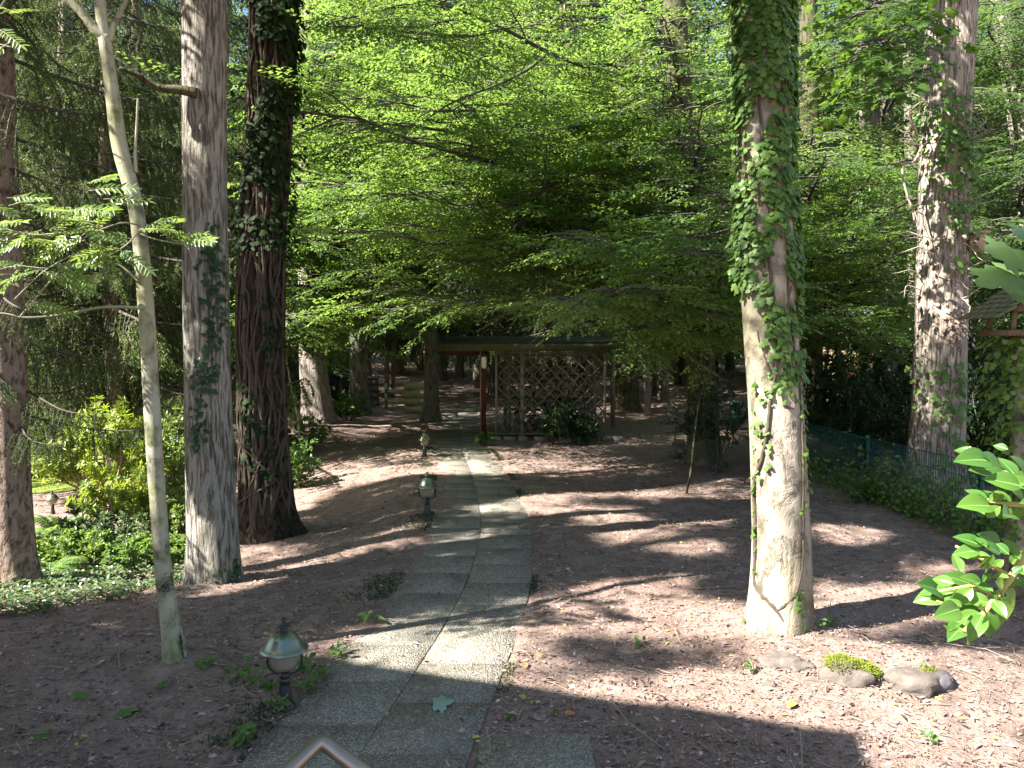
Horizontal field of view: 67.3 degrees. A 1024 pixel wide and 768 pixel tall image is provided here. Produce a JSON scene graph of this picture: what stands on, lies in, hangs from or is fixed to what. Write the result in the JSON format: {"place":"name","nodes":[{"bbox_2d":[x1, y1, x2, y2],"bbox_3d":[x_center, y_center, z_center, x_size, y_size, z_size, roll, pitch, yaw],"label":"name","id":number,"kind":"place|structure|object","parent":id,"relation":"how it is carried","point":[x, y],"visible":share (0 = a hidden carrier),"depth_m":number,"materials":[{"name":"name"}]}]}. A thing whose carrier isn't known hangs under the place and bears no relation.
{"place":"outdoors","nodes":[
{"label":"outdoors","id":0,"kind":"place"},
{"bbox_2d":[30,401,292,492],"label":"lawn","id":1,"kind":"structure","parent":0,"point":[54,488],"depth_m":14.82,"materials":[{"name":"green plant"}]},
{"bbox_2d":[367,376,379,405],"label":"stone pillar","id":2,"kind":"structure","parent":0,"point":[373,386],"depth_m":25.89,"materials":[{"name":"stone"}]},
{"bbox_2d":[237,405,532,767],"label":"path","id":3,"kind":"structure","parent":0,"point":[410,611],"depth_m":5.65,"materials":[{"name":"grey concrete"}]},
{"bbox_2d":[0,348,1023,767],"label":"ground","id":4,"kind":"structure","parent":0,"point":[394,420],"depth_m":6.27,"materials":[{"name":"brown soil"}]},
{"bbox_2d":[34,514,90,533],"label":"fern","id":5,"kind":"object","parent":4,"relation":"on","point":[48,524],"visible":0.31,"depth_m":10.72,"materials":[{"name":"green plant"}]},
{"bbox_2d":[39,556,88,575],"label":"fern","id":6,"kind":"object","parent":4,"relation":"on","point":[56,564],"visible":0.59,"depth_m":8.12,"materials":[{"name":"green plant"}]},
{"bbox_2d":[36,526,105,566],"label":"leafy shrub","id":7,"kind":"object","parent":4,"relation":"on","point":[50,543],"visible":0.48,"depth_m":8.77,"materials":[{"name":"green plant"}]},
{"bbox_2d":[41,526,125,567],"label":"leafy shrub","id":8,"kind":"object","parent":4,"relation":"on","point":[94,547],"visible":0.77,"depth_m":8.67,"materials":[{"name":"green plant"}]},
{"bbox_2d":[0,0,181,589],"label":"spruce tree","id":9,"kind":"object","parent":4,"relation":"on","point":[19,557],"visible":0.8,"depth_m":7.10,"materials":[{"name":"green plant"}]},
{"bbox_2d":[50,502,133,537],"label":"leafy shrub","id":10,"kind":"object","parent":4,"relation":"on","point":[69,522],"visible":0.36,"depth_m":10.05,"materials":[{"name":"green plant"}]},
{"bbox_2d":[0,521,185,614],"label":"ground ivy","id":11,"kind":"object","parent":4,"relation":"on","point":[116,579],"visible":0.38,"depth_m":7.03,"materials":[{"name":"green plant"}]},
{"bbox_2d":[13,0,183,453],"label":"hanging spruce tree","id":12,"kind":"object","parent":4,"relation":"on","point":[50,287],"visible":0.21,"depth_m":14.10,"materials":[{"name":"green plant"}]},
{"bbox_2d":[15,0,181,443],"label":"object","id":13,"kind":"object","parent":4,"relation":"on","point":[76,51],"visible":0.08,"depth_m":15.07,"materials":[{"name":"green plant"}]},
{"bbox_2d":[31,395,178,515],"bbox_3d":[-6.302,1.120,11.995,2.146,1.954,1.836,-1,3,-16],"label":"rhododendron","id":14,"kind":"object","parent":4,"relation":"on","point":[93,471],"visible":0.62,"depth_m":11.84,"materials":[{"name":"green plant"}]},
{"bbox_2d":[0,0,218,663],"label":"rowan tree","id":15,"kind":"object","parent":4,"relation":"on","point":[174,647],"visible":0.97,"depth_m":5.07,"materials":[{"name":"green plant"}]},
{"bbox_2d":[72,507,151,552],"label":"leafy shrub","id":16,"kind":"object","parent":4,"relation":"on","point":[137,517],"visible":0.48,"depth_m":9.51,"materials":[{"name":"green plant"}]},
{"bbox_2d":[64,460,184,531],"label":"rhododendron","id":17,"kind":"object","parent":4,"relation":"on","point":[126,501],"visible":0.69,"depth_m":10.68,"materials":[{"name":"green plant"}]},
{"bbox_2d":[14,0,234,408],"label":"hanging spruce tree","id":18,"kind":"object","parent":4,"relation":"on","point":[159,80],"visible":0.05,"depth_m":20.47,"materials":[{"name":"green plant"}]},
{"bbox_2d":[99,531,184,571],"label":"leafy shrub","id":19,"kind":"object","parent":4,"relation":"on","point":[134,554],"visible":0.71,"depth_m":8.30,"materials":[{"name":"green plant"}]},
{"bbox_2d":[15,0,296,412],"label":"hanging spruce tree","id":20,"kind":"object","parent":4,"relation":"on","point":[175,13],"visible":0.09,"depth_m":21.37,"materials":[{"name":"green plant"}]},
{"bbox_2d":[133,479,185,534],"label":"leafy shrub","id":21,"kind":"object","parent":4,"relation":"on","point":[179,513],"visible":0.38,"depth_m":10.26,"materials":[{"name":"green plant"}]},
{"bbox_2d":[135,405,184,497],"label":"leafy shrub","id":22,"kind":"object","parent":4,"relation":"on","point":[174,447],"visible":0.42,"depth_m":12.45,"materials":[{"name":"green plant"}]},
{"bbox_2d":[14,0,316,478],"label":"hanging spruce tree","id":23,"kind":"object","parent":4,"relation":"on","point":[120,349],"visible":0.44,"depth_m":13.80,"materials":[{"name":"green plant"}]},
{"bbox_2d":[169,531,185,562],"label":"leafy shrub","id":24,"kind":"object","parent":4,"relation":"on","point":[181,540],"visible":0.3,"depth_m":8.72,"materials":[{"name":"green plant"}]},
{"bbox_2d":[119,0,243,584],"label":"lime tree","id":25,"kind":"object","parent":4,"relation":"on","point":[212,546],"visible":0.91,"depth_m":7.07,"materials":[{"name":"grey plant"}]},
{"bbox_2d":[187,222,240,584],"bbox_3d":[-2.752,0.252,7.106,0.435,3.452,0.172,-2,4,-30],"label":"ivy vine","id":26,"kind":"object","parent":25,"relation":"attached to","point":[197,437],"visible":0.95,"depth_m":7.04,"materials":[{"name":"green plant"}]},
{"bbox_2d":[92,0,293,385],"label":"hanging spruce tree","id":27,"kind":"object","parent":4,"relation":"on","point":[161,2],"visible":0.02,"depth_m":25.83,"materials":[{"name":"green plant"}]},
{"bbox_2d":[221,656,252,682],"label":"seedling","id":28,"kind":"object","parent":4,"relation":"on","point":[241,673],"visible":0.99,"depth_m":5.03,"materials":[{"name":"green plant"}]},
{"bbox_2d":[229,726,257,745],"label":"seedling","id":29,"kind":"object","parent":4,"relation":"on","point":[243,733],"visible":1,"depth_m":4.24,"materials":[{"name":"green plant"}]},
{"bbox_2d":[151,0,348,401],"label":"hanging spruce tree","id":30,"kind":"object","parent":4,"relation":"on","point":[230,15],"visible":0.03,"depth_m":24.02,"materials":[{"name":"green plant"}]},
{"bbox_2d":[245,664,267,687],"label":"seedling","id":31,"kind":"object","parent":4,"relation":"on","point":[250,677],"visible":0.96,"depth_m":4.95,"materials":[{"name":"green plant"}]},
{"bbox_2d":[149,0,390,356],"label":"forest tree","id":32,"kind":"object","parent":4,"relation":"on","point":[289,277],"visible":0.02,"depth_m":29.44,"materials":[{"name":"green plant"}]},
{"bbox_2d":[235,0,307,544],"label":"vine clad tree","id":33,"kind":"object","parent":4,"relation":"on","point":[277,524],"visible":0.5,"depth_m":9.53,"materials":[{"name":"brown plant"}]},
{"bbox_2d":[227,0,314,531],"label":"ivy vine","id":34,"kind":"object","parent":33,"relation":"attached to","point":[271,133],"visible":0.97,"depth_m":9.45,"materials":[{"name":"green plant"}]},
{"bbox_2d":[260,619,308,712],"bbox_3d":[-1.390,1.742,4.706,0.288,0.626,0.288,0,3,0],"label":"path lamp","id":35,"kind":"object","parent":4,"relation":"on","point":[283,648],"visible":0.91,"depth_m":4.65,"materials":[{"name":"black metal"}]},
{"bbox_2d":[289,437,323,488],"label":"leafy shrub","id":36,"kind":"object","parent":4,"relation":"on","point":[297,473],"visible":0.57,"depth_m":13.23,"materials":[{"name":"green plant"}]},
{"bbox_2d":[288,407,332,454],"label":"leafy shrub","id":37,"kind":"object","parent":4,"relation":"on","point":[311,431],"visible":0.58,"depth_m":16.02,"materials":[{"name":"green plant"}]},
{"bbox_2d":[279,735,370,767],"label":"handrail","id":38,"kind":"object","parent":4,"relation":"on","point":[342,756],"visible":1,"depth_m":2.12,"materials":[{"name":"metal"}]},
{"bbox_2d":[286,356,373,387],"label":"leafy shrub","id":39,"kind":"object","parent":4,"relation":"on","point":[334,378],"visible":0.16,"depth_m":29.23,"materials":[{"name":"green plant"}]},
{"bbox_2d":[227,0,451,424],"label":"leaning tree","id":40,"kind":"object","parent":4,"relation":"on","point":[312,366],"visible":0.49,"depth_m":15.29,"materials":[{"name":"green plant"}]},
{"bbox_2d":[332,390,378,420],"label":"leafy shrub","id":41,"kind":"object","parent":4,"relation":"on","point":[345,408],"visible":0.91,"depth_m":21.02,"materials":[{"name":"green plant"}]},
{"bbox_2d":[184,447,541,767],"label":"edge moss","id":42,"kind":"object","parent":4,"relation":"on","point":[434,478],"visible":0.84,"depth_m":6.71,"materials":[{"name":"green plant"}]},
{"bbox_2d":[287,2,451,381],"bbox_3d":[-6.490,-10.204,33.902,8.613,20.735,7.922,2,4,32],"label":"hanging spruce tree","id":43,"kind":"object","parent":4,"relation":"on","point":[369,365],"visible":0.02,"depth_m":33.07,"materials":[{"name":"green plant"}]},
{"bbox_2d":[236,0,503,415],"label":"pale trunk tree","id":44,"kind":"object","parent":4,"relation":"on","point":[359,378],"visible":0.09,"depth_m":18.95,"materials":[{"name":"green plant"}]},
{"bbox_2d":[384,383,403,409],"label":"fence","id":45,"kind":"structure","parent":4,"relation":"on","point":[386,392],"depth_m":25.05,"materials":[{"name":"brown wood"}]},
{"bbox_2d":[333,85,485,396],"bbox_3d":[-4.284,-5.718,27.367,6.527,12.960,7.909,-1,3,-16],"label":"twin stem tree","id":46,"kind":"object","parent":4,"relation":"on","point":[386,365],"visible":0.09,"depth_m":27.83,"materials":[{"name":"green plant"}]},
{"bbox_2d":[404,379,423,412],"bbox_3d":[-2.965,0.403,24.059,0.710,1.080,0.870,0,3,0],"label":"compost bin","id":47,"kind":"object","parent":4,"relation":"on","point":[413,397],"visible":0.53,"depth_m":23.63,"materials":[{"name":"green plastic"}]},
{"bbox_2d":[415,472,438,516],"bbox_3d":[-1.091,1.449,9.899,0.300,0.652,0.300,0,3,0],"label":"path lamp","id":48,"kind":"object","parent":4,"relation":"on","point":[426,485],"visible":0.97,"depth_m":9.84,"materials":[{"name":"black metal"}]},
{"bbox_2d":[230,0,632,422],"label":"slender beech tree","id":49,"kind":"object","parent":4,"relation":"on","point":[431,413],"visible":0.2,"depth_m":17.88,"materials":[{"name":"green plant"}]},
{"bbox_2d":[321,1,551,381],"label":"forest tree","id":50,"kind":"object","parent":4,"relation":"on","point":[442,376],"visible":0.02,"depth_m":37.93,"materials":[{"name":"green plant"}]},
{"bbox_2d":[388,2,546,388],"bbox_3d":[-1.496,-9.226,33.524,9.858,19.286,8.756,1,3,15],"label":"forest tree","id":51,"kind":"object","parent":4,"relation":"on","point":[476,378],"visible":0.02,"depth_m":33.92,"materials":[{"name":"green plant"}]},
{"bbox_2d":[319,0,655,397],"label":"forest tree","id":52,"kind":"object","parent":4,"relation":"on","point":[491,388],"visible":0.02,"depth_m":29.76,"materials":[{"name":"green plant"}]},
{"bbox_2d":[370,0,608,397],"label":"hanging spruce tree","id":53,"kind":"object","parent":4,"relation":"on","point":[456,330],"visible":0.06,"depth_m":28.86,"materials":[{"name":"green plant"}]},
{"bbox_2d":[19,42,1004,366],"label":"wood","id":54,"kind":"object","parent":4,"relation":"on","point":[509,326],"depth_m":63.25,"materials":[{"name":"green plant"}]},
{"bbox_2d":[0,468,1023,767],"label":"fallen twigs","id":55,"kind":"object","parent":4,"relation":"on","point":[516,650],"depth_m":5.26,"materials":[{"name":"brown wood"}]},
{"bbox_2d":[116,0,912,467],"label":"hornbeam tree","id":56,"kind":"object","parent":4,"relation":"on","point":[670,270],"visible":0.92,"depth_m":11.28,"materials":[{"name":"green plant"}]},
{"bbox_2d":[437,336,622,441],"bbox_3d":[0.465,0.038,19.000,4.458,2.436,3.263,0,3,0],"label":"lattice garden pavilion","id":57,"kind":"object","parent":4,"relation":"on","point":[466,345],"visible":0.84,"depth_m":17.50,"materials":[{"name":"wood"}]},
{"bbox_2d":[477,734,594,767],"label":"landing","id":58,"kind":"object","parent":4,"relation":"on","point":[552,748],"visible":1,"depth_m":4.17,"materials":[{"name":"grey concrete"}]},
{"bbox_2d":[533,396,587,444],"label":"rhododendron","id":59,"kind":"object","parent":4,"relation":"on","point":[555,417],"visible":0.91,"depth_m":16.84,"materials":[{"name":"green plant"}]},
{"bbox_2d":[443,0,678,402],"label":"hanging spruce tree","id":60,"kind":"object","parent":4,"relation":"on","point":[542,328],"visible":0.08,"depth_m":25.83,"materials":[{"name":"green plant"}]},
{"bbox_2d":[567,413,602,444],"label":"rhododendron","id":61,"kind":"object","parent":4,"relation":"on","point":[591,426],"visible":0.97,"depth_m":16.79,"materials":[{"name":"green plant"}]},
{"bbox_2d":[459,1,725,387],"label":"forest tree","id":62,"kind":"object","parent":4,"relation":"on","point":[525,11],"visible":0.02,"depth_m":34.09,"materials":[{"name":"green plant"}]},
{"bbox_2d":[549,0,731,411],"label":"dark spruce tree","id":63,"kind":"object","parent":4,"relation":"on","point":[627,397],"visible":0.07,"depth_m":23.15,"materials":[{"name":"green plant"}]},
{"bbox_2d":[567,0,725,413],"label":"thin tree","id":64,"kind":"object","parent":4,"relation":"on","point":[646,405],"visible":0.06,"depth_m":22.50,"materials":[{"name":"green plant"}]},
{"bbox_2d":[577,0,735,396],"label":"forest tree","id":65,"kind":"object","parent":4,"relation":"on","point":[654,391],"visible":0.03,"depth_m":30.19,"materials":[{"name":"green plant"}]},
{"bbox_2d":[593,0,744,378],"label":"hanging spruce tree","id":66,"kind":"object","parent":4,"relation":"on","point":[671,364],"visible":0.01,"depth_m":37.99,"materials":[{"name":"green plant"}]},
{"bbox_2d":[661,387,738,492],"bbox_3d":[2.772,0.841,11.465,1.200,1.583,0.754,0,3,0],"label":"thin sapling","id":67,"kind":"object","parent":4,"relation":"on","point":[697,407],"visible":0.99,"depth_m":11.37,"materials":[{"name":"green plant"}]},
{"bbox_2d":[660,364,748,472],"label":"holly shrub","id":68,"kind":"object","parent":4,"relation":"on","point":[736,423],"visible":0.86,"depth_m":13.22,"materials":[{"name":"green plant"}]},
{"bbox_2d":[578,0,853,385],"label":"forest tree","id":69,"kind":"object","parent":4,"relation":"on","point":[684,367],"visible":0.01,"depth_m":33.95,"materials":[{"name":"green plant"}]},
{"bbox_2d":[612,0,838,401],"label":"grey spruce tree","id":70,"kind":"object","parent":4,"relation":"on","point":[662,396],"visible":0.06,"depth_m":26.51,"materials":[{"name":"green plant"}]},
{"bbox_2d":[736,0,816,635],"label":"beech tree","id":71,"kind":"object","parent":4,"relation":"on","point":[780,537],"visible":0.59,"depth_m":5.76,"materials":[{"name":"beige plant"}]},
{"bbox_2d":[721,0,813,632],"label":"ivy vine","id":72,"kind":"object","parent":71,"relation":"attached to","point":[767,174],"visible":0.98,"depth_m":5.65,"materials":[{"name":"green plant"}]},
{"bbox_2d":[695,0,868,333],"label":"forest tree","id":73,"kind":"object","parent":4,"relation":"on","point":[789,86],"visible":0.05,"depth_m":31.49,"materials":[{"name":"green plant"}]},
{"bbox_2d":[756,650,815,672],"bbox_3d":[1.857,1.922,5.237,0.343,0.162,0.263,0,3,0],"label":"stone","id":74,"kind":"object","parent":4,"relation":"on","point":[782,660],"visible":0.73,"depth_m":5.18,"materials":[{"name":"grey stone"}]},
{"bbox_2d":[693,0,919,304],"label":"forest tree","id":75,"kind":"object","parent":4,"relation":"on","point":[702,5],"visible":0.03,"depth_m":33.69,"materials":[{"name":"green plant"}]},
{"bbox_2d":[818,651,881,687],"bbox_3d":[2.211,1.909,5.052,0.412,0.292,0.317,0,3,0],"label":"stone","id":76,"kind":"object","parent":4,"relation":"on","point":[840,669],"visible":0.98,"depth_m":4.95,"materials":[{"name":"grey stone"}]},
{"bbox_2d":[799,335,903,443],"bbox_3d":[6.780,-0.057,16.510,2.205,2.680,2.424,-3,4,-41],"label":"laurel shrub","id":77,"kind":"object","parent":4,"relation":"on","point":[828,370],"visible":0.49,"depth_m":16.34,"materials":[{"name":"green plant"}]},
{"bbox_2d":[690,0,1023,437],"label":"dark oak tree","id":78,"kind":"object","parent":4,"relation":"on","point":[812,157],"visible":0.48,"depth_m":13.18,"materials":[{"name":"green plant"}]},
{"bbox_2d":[695,4,1018,308],"bbox_3d":[13.839,-11.231,31.513,12.102,23.674,10.748,-1,3,-17],"label":"forest tree","id":79,"kind":"object","parent":4,"relation":"on","point":[836,112],"visible":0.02,"depth_m":31.43,"materials":[{"name":"green plant"}]},
{"bbox_2d":[804,335,911,467],"bbox_3d":[6.221,0.308,13.732,2.081,2.378,2.083,-3,4,-45],"label":"laurel shrub","id":80,"kind":"object","parent":4,"relation":"on","point":[872,425],"visible":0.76,"depth_m":13.50,"materials":[{"name":"green plant"}]},
{"bbox_2d":[701,0,1017,327],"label":"forest tree","id":81,"kind":"object","parent":4,"relation":"on","point":[861,113],"visible":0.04,"depth_m":27.77,"materials":[{"name":"green plant"}]},
{"bbox_2d":[840,476,888,503],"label":"leafy shrub","id":82,"kind":"object","parent":4,"relation":"on","point":[853,493],"visible":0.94,"depth_m":10.63,"materials":[{"name":"green plant"}]},
{"bbox_2d":[730,397,1004,536],"bbox_3d":[5.347,1.138,12.630,0.316,0.983,12.562,0,3,-1],"label":"wire fence","id":83,"kind":"object","parent":4,"relation":"on","point":[981,481],"visible":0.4,"depth_m":11.22,"materials":[{"name":"metal"}]},
{"bbox_2d":[789,0,980,503],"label":"oak tree","id":84,"kind":"object","parent":4,"relation":"on","point":[948,28],"visible":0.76,"depth_m":10.56,"materials":[{"name":"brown plant"}]},
{"bbox_2d":[888,66,1008,506],"bbox_3d":[5.976,-1.271,10.643,1.526,6.036,0.828,1,3,17],"label":"ivy vine","id":85,"kind":"object","parent":84,"relation":"attached to","point":[956,135],"visible":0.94,"depth_m":10.51,"materials":[{"name":"green plant"}]},
{"bbox_2d":[968,230,990,251],"bbox_3d":[6.421,-1.932,10.643,0.292,0.460,0.280,1,3,20],"label":"nest box","id":86,"kind":"object","parent":84,"relation":"attached to","point":[980,241],"visible":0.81,"depth_m":10.57,"materials":[{"name":"brown wood"}]},
{"bbox_2d":[871,395,910,474],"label":"laurel shrub","id":87,"kind":"object","parent":4,"relation":"on","point":[902,435],"visible":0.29,"depth_m":12.60,"materials":[{"name":"green plant"}]},
{"bbox_2d":[807,431,1004,545],"bbox_3d":[5.174,1.215,10.465,0.915,1.068,8.009,0,3,-4],"label":"fence ivy","id":88,"kind":"object","parent":4,"relation":"on","point":[920,507],"visible":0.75,"depth_m":9.73,"materials":[{"name":"green plant"}]},
{"bbox_2d":[790,0,1023,425],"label":"maple tree","id":89,"kind":"object","parent":4,"relation":"on","point":[881,113],"visible":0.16,"depth_m":16.94,"materials":[{"name":"green plant"}]},
{"bbox_2d":[837,310,976,450],"bbox_3d":[8.111,-0.086,15.896,2.604,2.973,2.602,1,3,23],"label":"laurel shrub","id":90,"kind":"object","parent":4,"relation":"on","point":[884,375],"visible":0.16,"depth_m":15.93,"materials":[{"name":"green plant"}]},
{"bbox_2d":[880,665,954,698],"bbox_3d":[2.586,1.934,4.938,0.453,0.250,0.303,0,3,0],"label":"stone","id":91,"kind":"object","parent":4,"relation":"on","point":[920,681],"visible":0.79,"depth_m":4.86,"materials":[{"name":"beige stone"}]},
{"bbox_2d":[858,0,1016,375],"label":"grey oak tree","id":92,"kind":"object","parent":4,"relation":"on","point":[913,148],"visible":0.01,"depth_m":24.43,"materials":[{"name":"green plant"}]},
{"bbox_2d":[856,0,1023,340],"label":"leaning birch tree","id":93,"kind":"object","parent":4,"relation":"on","point":[1006,40],"visible":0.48,"depth_m":15.73,"materials":[{"name":"green plant"}]},
{"bbox_2d":[871,9,1016,356],"bbox_3d":[19.010,-10.669,32.442,8.530,22.324,9.273,-1,3,-20],"label":"hanging spruce tree","id":94,"kind":"object","parent":4,"relation":"on","point":[974,195],"visible":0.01,"depth_m":31.70,"materials":[{"name":"green plant"}]},
{"bbox_2d":[894,7,1023,304],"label":"forest tree","id":95,"kind":"object","parent":4,"relation":"on","point":[1004,135],"visible":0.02,"depth_m":28.30,"materials":[{"name":"green plant"}]},
{"bbox_2d":[906,301,1013,446],"bbox_3d":[9.260,-0.160,15.640,2.708,3.092,2.706,3,4,40],"label":"laurel shrub","id":96,"kind":"object","parent":4,"relation":"on","point":[973,355],"visible":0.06,"depth_m":15.13,"materials":[{"name":"green plant"}]},
{"bbox_2d":[913,443,1023,644],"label":"garden shrub","id":97,"kind":"object","parent":4,"relation":"on","point":[965,608],"visible":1,"depth_m":1.28,"materials":[{"name":"green plant"}]},
{"bbox_2d":[966,343,1012,484],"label":"laurel shrub","id":98,"kind":"object","parent":4,"relation":"on","point":[986,422],"visible":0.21,"depth_m":11.87,"materials":[{"name":"green plant"}]},
{"bbox_2d":[958,289,1023,599],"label":"bird feeder","id":99,"kind":"object","parent":4,"relation":"on","point":[999,304],"visible":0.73,"depth_m":6.60,"materials":[{"name":"brown wood"}]},
{"bbox_2d":[973,336,1023,596],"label":"ivy vine","id":100,"kind":"object","parent":99,"relation":"attached to","point":[1003,389],"visible":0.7,"depth_m":6.58,"materials":[{"name":"green plant"}]},
{"bbox_2d":[967,321,1023,432],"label":"laurel shrub","id":101,"kind":"object","parent":4,"relation":"on","point":[1018,327],"visible":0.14,"depth_m":14.09,"materials":[{"name":"green plant"}]},
{"bbox_2d":[968,222,1023,303],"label":"maple sapling","id":102,"kind":"object","parent":4,"relation":"on","point":[1007,276],"visible":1,"depth_m":1.94,"materials":[{"name":"green plant"}]},
{"bbox_2d":[968,282,1023,376],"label":"laurel shrub","id":103,"kind":"object","parent":4,"relation":"on","point":[1003,337],"visible":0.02,"depth_m":17.64,"materials":[{"name":"green plant"}]},
{"bbox_2d":[17,0,1020,286],"label":"sky","id":104,"kind":"structure","parent":0,"point":[245,11],"materials":[{"name":"white"}]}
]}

